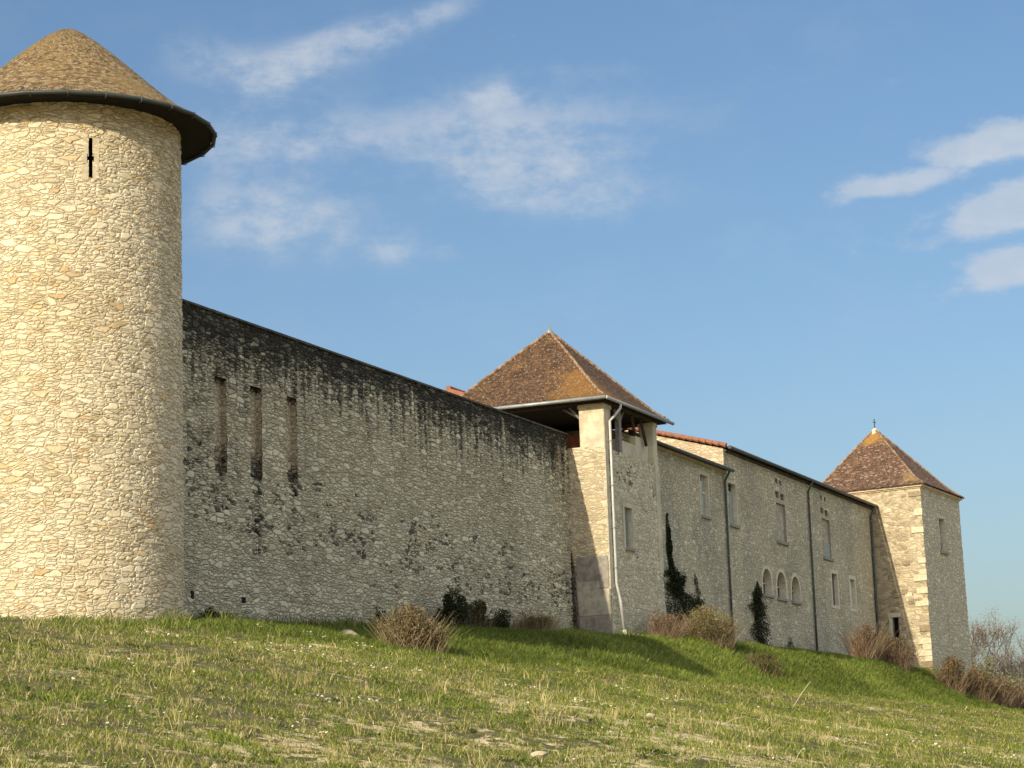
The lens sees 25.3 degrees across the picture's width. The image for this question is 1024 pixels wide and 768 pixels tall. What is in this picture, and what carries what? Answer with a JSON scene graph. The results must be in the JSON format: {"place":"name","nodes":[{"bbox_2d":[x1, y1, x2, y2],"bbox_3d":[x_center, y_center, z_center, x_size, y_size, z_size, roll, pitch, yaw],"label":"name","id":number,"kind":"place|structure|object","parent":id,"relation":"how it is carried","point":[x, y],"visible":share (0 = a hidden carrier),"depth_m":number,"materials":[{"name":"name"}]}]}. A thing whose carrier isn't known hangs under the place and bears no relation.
{"place":"outdoors","nodes":[
{"label":"outdoors","id":0,"kind":"place"},
{"bbox_2d":[0,614,1023,767],"bbox_3d":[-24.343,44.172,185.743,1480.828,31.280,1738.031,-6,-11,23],"label":"ground","id":1,"kind":"structure","parent":0,"point":[417,723],"depth_m":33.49,"materials":[{"name":"green plant"}]},
{"bbox_2d":[0,29,216,620],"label":"round tower","id":2,"kind":"structure","parent":1,"relation":"on","point":[100,145],"depth_m":54.10,"materials":[{"name":"stone"}]},
{"bbox_2d":[198,607,229,618],"bbox_3d":[-7.835,6.170,60.275,0.860,0.651,1.344,-1,-10,-3],"label":"wall weed","id":3,"kind":"object","parent":1,"relation":"on","point":[207,612],"depth_m":60.26,"materials":[{"name":"green plant"}]},
{"bbox_2d":[340,630,359,637],"bbox_3d":[-4.374,6.755,61.190,0.722,0.339,0.587,6,-13,-39],"label":"meadow stone","id":4,"kind":"object","parent":1,"relation":"on","point":[349,632],"visible":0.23,"depth_m":60.99,"materials":[{"name":"beige stone"}]},
{"bbox_2d":[182,299,573,629],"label":"rampart wall","id":5,"kind":"structure","parent":1,"relation":"on","point":[317,480],"depth_m":69.45,"materials":[{"name":"grey stone"}]},
{"bbox_2d":[373,607,388,625],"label":"wall weed","id":6,"kind":"object","parent":1,"relation":"on","point":[378,614],"depth_m":69.30,"materials":[{"name":"green plant"}]},
{"bbox_2d":[341,600,470,652],"bbox_3d":[-2.869,6.607,60.954,3.191,1.675,3.046,-6,-11,23],"label":"dried bush","id":7,"kind":"object","parent":1,"relation":"on","point":[409,630],"visible":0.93,"depth_m":60.47,"materials":[{"name":"brown plant"}]},
{"bbox_2d":[445,385,465,394],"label":"tiled outbuilding","id":8,"kind":"structure","parent":1,"relation":"on","point":[451,389],"depth_m":98.57,"materials":[{"name":"tile"}]},
{"bbox_2d":[428,588,485,626],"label":"bush","id":9,"kind":"object","parent":1,"relation":"on","point":[458,615],"visible":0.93,"depth_m":73.44,"materials":[{"name":"green plant"}]},
{"bbox_2d":[0,636,919,767],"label":"broad leaved weeds","id":10,"kind":"object","parent":1,"relation":"on","point":[18,718],"visible":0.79,"depth_m":32.91,"materials":[{"name":"green plant"}]},
{"bbox_2d":[464,599,497,628],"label":"bush","id":11,"kind":"object","parent":1,"relation":"on","point":[480,620],"visible":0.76,"depth_m":75.28,"materials":[{"name":"green plant"}]},
{"bbox_2d":[0,602,966,677],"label":"wall foot grass","id":12,"kind":"structure","parent":1,"relation":"on","point":[267,618],"depth_m":61.92,"materials":[{"name":"green plant"}]},
{"bbox_2d":[486,609,521,628],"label":"bush","id":13,"kind":"object","parent":1,"relation":"on","point":[502,620],"visible":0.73,"depth_m":76.55,"materials":[{"name":"green plant"}]},
{"bbox_2d":[0,622,1023,767],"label":"daisies","id":14,"kind":"object","parent":1,"relation":"on","point":[109,656],"visible":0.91,"depth_m":41.77,"materials":[{"name":"white plant"}]},
{"bbox_2d":[4,609,1023,767],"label":"dry grass wisps","id":15,"kind":"object","parent":1,"relation":"on","point":[540,721],"visible":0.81,"depth_m":36.41,"materials":[{"name":"beige plant"}]},
{"bbox_2d":[12,613,1023,713],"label":"bank grass","id":16,"kind":"structure","parent":1,"relation":"on","point":[800,658],"depth_m":79.25,"materials":[{"name":"green plant"}]},
{"bbox_2d":[505,609,564,629],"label":"bush","id":17,"kind":"object","parent":1,"relation":"on","point":[538,622],"visible":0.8,"depth_m":77.97,"materials":[{"name":"brown plant"}]},
{"bbox_2d":[529,751,548,759],"bbox_3d":[0.351,5.047,30.921,0.264,0.156,0.228,-9,-12,33],"label":"meadow stone","id":18,"kind":"object","parent":1,"relation":"on","point":[541,753],"visible":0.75,"depth_m":30.86,"materials":[{"name":"beige stone"}]},
{"bbox_2d":[460,324,674,635],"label":"corner pavilion","id":19,"kind":"structure","parent":1,"relation":"on","point":[549,378],"depth_m":87.19,"materials":[{"name":"stone"}]},
{"bbox_2d":[571,551,581,629],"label":"ivy","id":20,"kind":"object","parent":19,"relation":"attached to","point":[574,597],"visible":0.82,"depth_m":85.07,"materials":[{"name":"green plant"}]},
{"bbox_2d":[625,507,635,551],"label":"window","id":21,"kind":"structure","parent":19,"relation":"in","point":[628,513],"depth_m":87.39,"materials":[{"name":"stone"}]},
{"bbox_2d":[565,430,734,639],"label":"range","id":22,"kind":"structure","parent":1,"relation":"on","point":[693,492],"depth_m":99.20,"materials":[{"name":"stone"}]},
{"bbox_2d":[664,513,730,636],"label":"ivy","id":23,"kind":"object","parent":22,"relation":"attached to","point":[672,572],"visible":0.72,"depth_m":95.47,"materials":[{"name":"green plant"}]},
{"bbox_2d":[692,575,704,607],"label":"ivy","id":24,"kind":"object","parent":22,"relation":"attached to","point":[697,587],"visible":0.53,"depth_m":98.23,"materials":[{"name":"green plant"}]},
{"bbox_2d":[700,474,711,519],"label":"window","id":25,"kind":"structure","parent":22,"relation":"in","point":[703,479],"depth_m":101.01,"materials":[{"name":"stone"}]},
{"bbox_2d":[644,713,655,718],"bbox_3d":[2.407,5.858,40.116,0.241,0.151,0.309,-2,-10,0],"label":"meadow stone","id":26,"kind":"object","parent":1,"relation":"on","point":[652,715],"visible":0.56,"depth_m":40.02,"materials":[{"name":"beige stone"}]},
{"bbox_2d":[634,606,700,637],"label":"garden bush","id":27,"kind":"object","parent":1,"relation":"on","point":[662,624],"visible":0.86,"depth_m":86.51,"materials":[{"name":"brown plant"}]},
{"bbox_2d":[672,603,762,648],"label":"garden bush","id":28,"kind":"object","parent":1,"relation":"on","point":[708,628],"visible":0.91,"depth_m":88.69,"materials":[{"name":"brown plant"}]},
{"bbox_2d":[621,427,879,655],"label":"building wall","id":29,"kind":"structure","parent":1,"relation":"on","point":[802,550],"depth_m":112.62,"materials":[{"name":"stone"}]},
{"bbox_2d":[728,483,740,528],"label":"window","id":30,"kind":"structure","parent":29,"relation":"in","point":[731,487],"depth_m":104.62,"materials":[{"name":"stone"}]},
{"bbox_2d":[745,581,771,645],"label":"ivy","id":31,"kind":"object","parent":29,"relation":"attached to","point":[757,604],"visible":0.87,"depth_m":105.52,"materials":[{"name":"green plant"}]},
{"bbox_2d":[762,596,771,633],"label":"bare creeper","id":32,"kind":"object","parent":29,"relation":"attached to","point":[765,611],"visible":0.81,"depth_m":106.97,"materials":[{"name":"grey plant"}]},
{"bbox_2d":[761,565,774,597],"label":"arched window","id":33,"kind":"structure","parent":29,"relation":"in","point":[767,582],"depth_m":108.46,"materials":[{"name":"stone"}]},
{"bbox_2d":[776,568,788,601],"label":"arched window","id":34,"kind":"structure","parent":29,"relation":"in","point":[781,589],"depth_m":110.56,"materials":[{"name":"stone"}]},
{"bbox_2d":[776,502,789,545],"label":"blocked window","id":35,"kind":"structure","parent":29,"relation":"in","point":[781,516],"depth_m":111.34,"materials":[{"name":"grey stone"}]},
{"bbox_2d":[790,573,802,604],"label":"arched window","id":36,"kind":"structure","parent":29,"relation":"in","point":[795,587],"depth_m":112.65,"materials":[{"name":"stone"}]},
{"bbox_2d":[822,518,833,561],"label":"blocked window","id":37,"kind":"structure","parent":29,"relation":"in","point":[826,525],"depth_m":118.47,"materials":[{"name":"grey stone"}]},
{"bbox_2d":[832,573,838,605],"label":"small window","id":38,"kind":"structure","parent":29,"relation":"in","point":[834,576],"depth_m":119.10,"materials":[{"name":"stone"}]},
{"bbox_2d":[850,579,855,608],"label":"small window","id":39,"kind":"structure","parent":29,"relation":"in","point":[852,582],"depth_m":122.23,"materials":[{"name":"stone"}]},
{"bbox_2d":[743,649,788,677],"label":"garden bush","id":40,"kind":"object","parent":1,"relation":"on","point":[763,660],"visible":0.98,"depth_m":88.35,"materials":[{"name":"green plant"}]},
{"bbox_2d":[785,637,793,647],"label":"wall weed","id":41,"kind":"object","parent":1,"relation":"on","point":[790,643],"depth_m":108.32,"materials":[{"name":"green plant"}]},
{"bbox_2d":[819,620,903,660],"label":"red bush","id":42,"kind":"object","parent":1,"relation":"on","point":[861,645],"visible":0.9,"depth_m":112.54,"materials":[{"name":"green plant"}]},
{"bbox_2d":[822,419,971,675],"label":"tower","id":43,"kind":"structure","parent":1,"relation":"on","point":[920,580],"depth_m":126.90,"materials":[{"name":"stone"}]},
{"bbox_2d":[888,612,902,644],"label":"small window","id":44,"kind":"structure","parent":43,"relation":"in","point":[894,622],"depth_m":125.80,"materials":[{"name":"grey stone"}]},
{"bbox_2d":[939,518,949,554],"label":"window","id":45,"kind":"structure","parent":43,"relation":"in","point":[941,521],"depth_m":129.41,"materials":[{"name":"stone"}]},
{"bbox_2d":[879,634,924,671],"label":"red bush","id":46,"kind":"object","parent":1,"relation":"on","point":[897,655],"visible":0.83,"depth_m":115.05,"materials":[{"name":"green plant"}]},
{"bbox_2d":[912,654,981,694],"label":"hedge bush","id":47,"kind":"object","parent":1,"relation":"on","point":[950,670],"visible":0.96,"depth_m":118.48,"materials":[{"name":"brown plant"}]},
{"bbox_2d":[963,665,1009,703],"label":"hedge bush","id":48,"kind":"object","parent":1,"relation":"on","point":[979,687],"visible":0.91,"depth_m":120.88,"materials":[{"name":"brown plant"}]},
{"bbox_2d":[968,608,1022,680],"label":"bare tree","id":49,"kind":"object","parent":1,"relation":"on","point":[977,638],"visible":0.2,"depth_m":198.85,"materials":[{"name":"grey plant"}]},
{"bbox_2d":[971,631,1023,681],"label":"bare tree","id":50,"kind":"object","parent":1,"relation":"on","point":[1011,667],"visible":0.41,"depth_m":204.16,"materials":[{"name":"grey plant"}]},
{"bbox_2d":[971,651,1023,687],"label":"bush","id":51,"kind":"object","parent":1,"relation":"on","point":[988,669],"visible":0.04,"depth_m":190.57,"materials":[{"name":"grey plant"}]},
{"bbox_2d":[984,678,1023,708],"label":"hedge bush","id":52,"kind":"object","parent":1,"relation":"on","point":[1000,695],"visible":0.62,"depth_m":123.59,"materials":[{"name":"brown plant"}]},
{"bbox_2d":[992,672,1023,693],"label":"green tree","id":53,"kind":"object","parent":1,"relation":"on","point":[1020,682],"visible":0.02,"depth_m":188.74,"materials":[{"name":"grey plant"}]},
{"bbox_2d":[1005,680,1023,708],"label":"hedge bush","id":54,"kind":"object","parent":1,"relation":"on","point":[1018,700],"visible":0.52,"depth_m":125.53,"materials":[{"name":"brown plant"}]},
{"bbox_2d":[0,0,1023,679],"label":"sky","id":55,"kind":"structure","parent":0,"point":[784,228],"materials":[{"name":"blue"}]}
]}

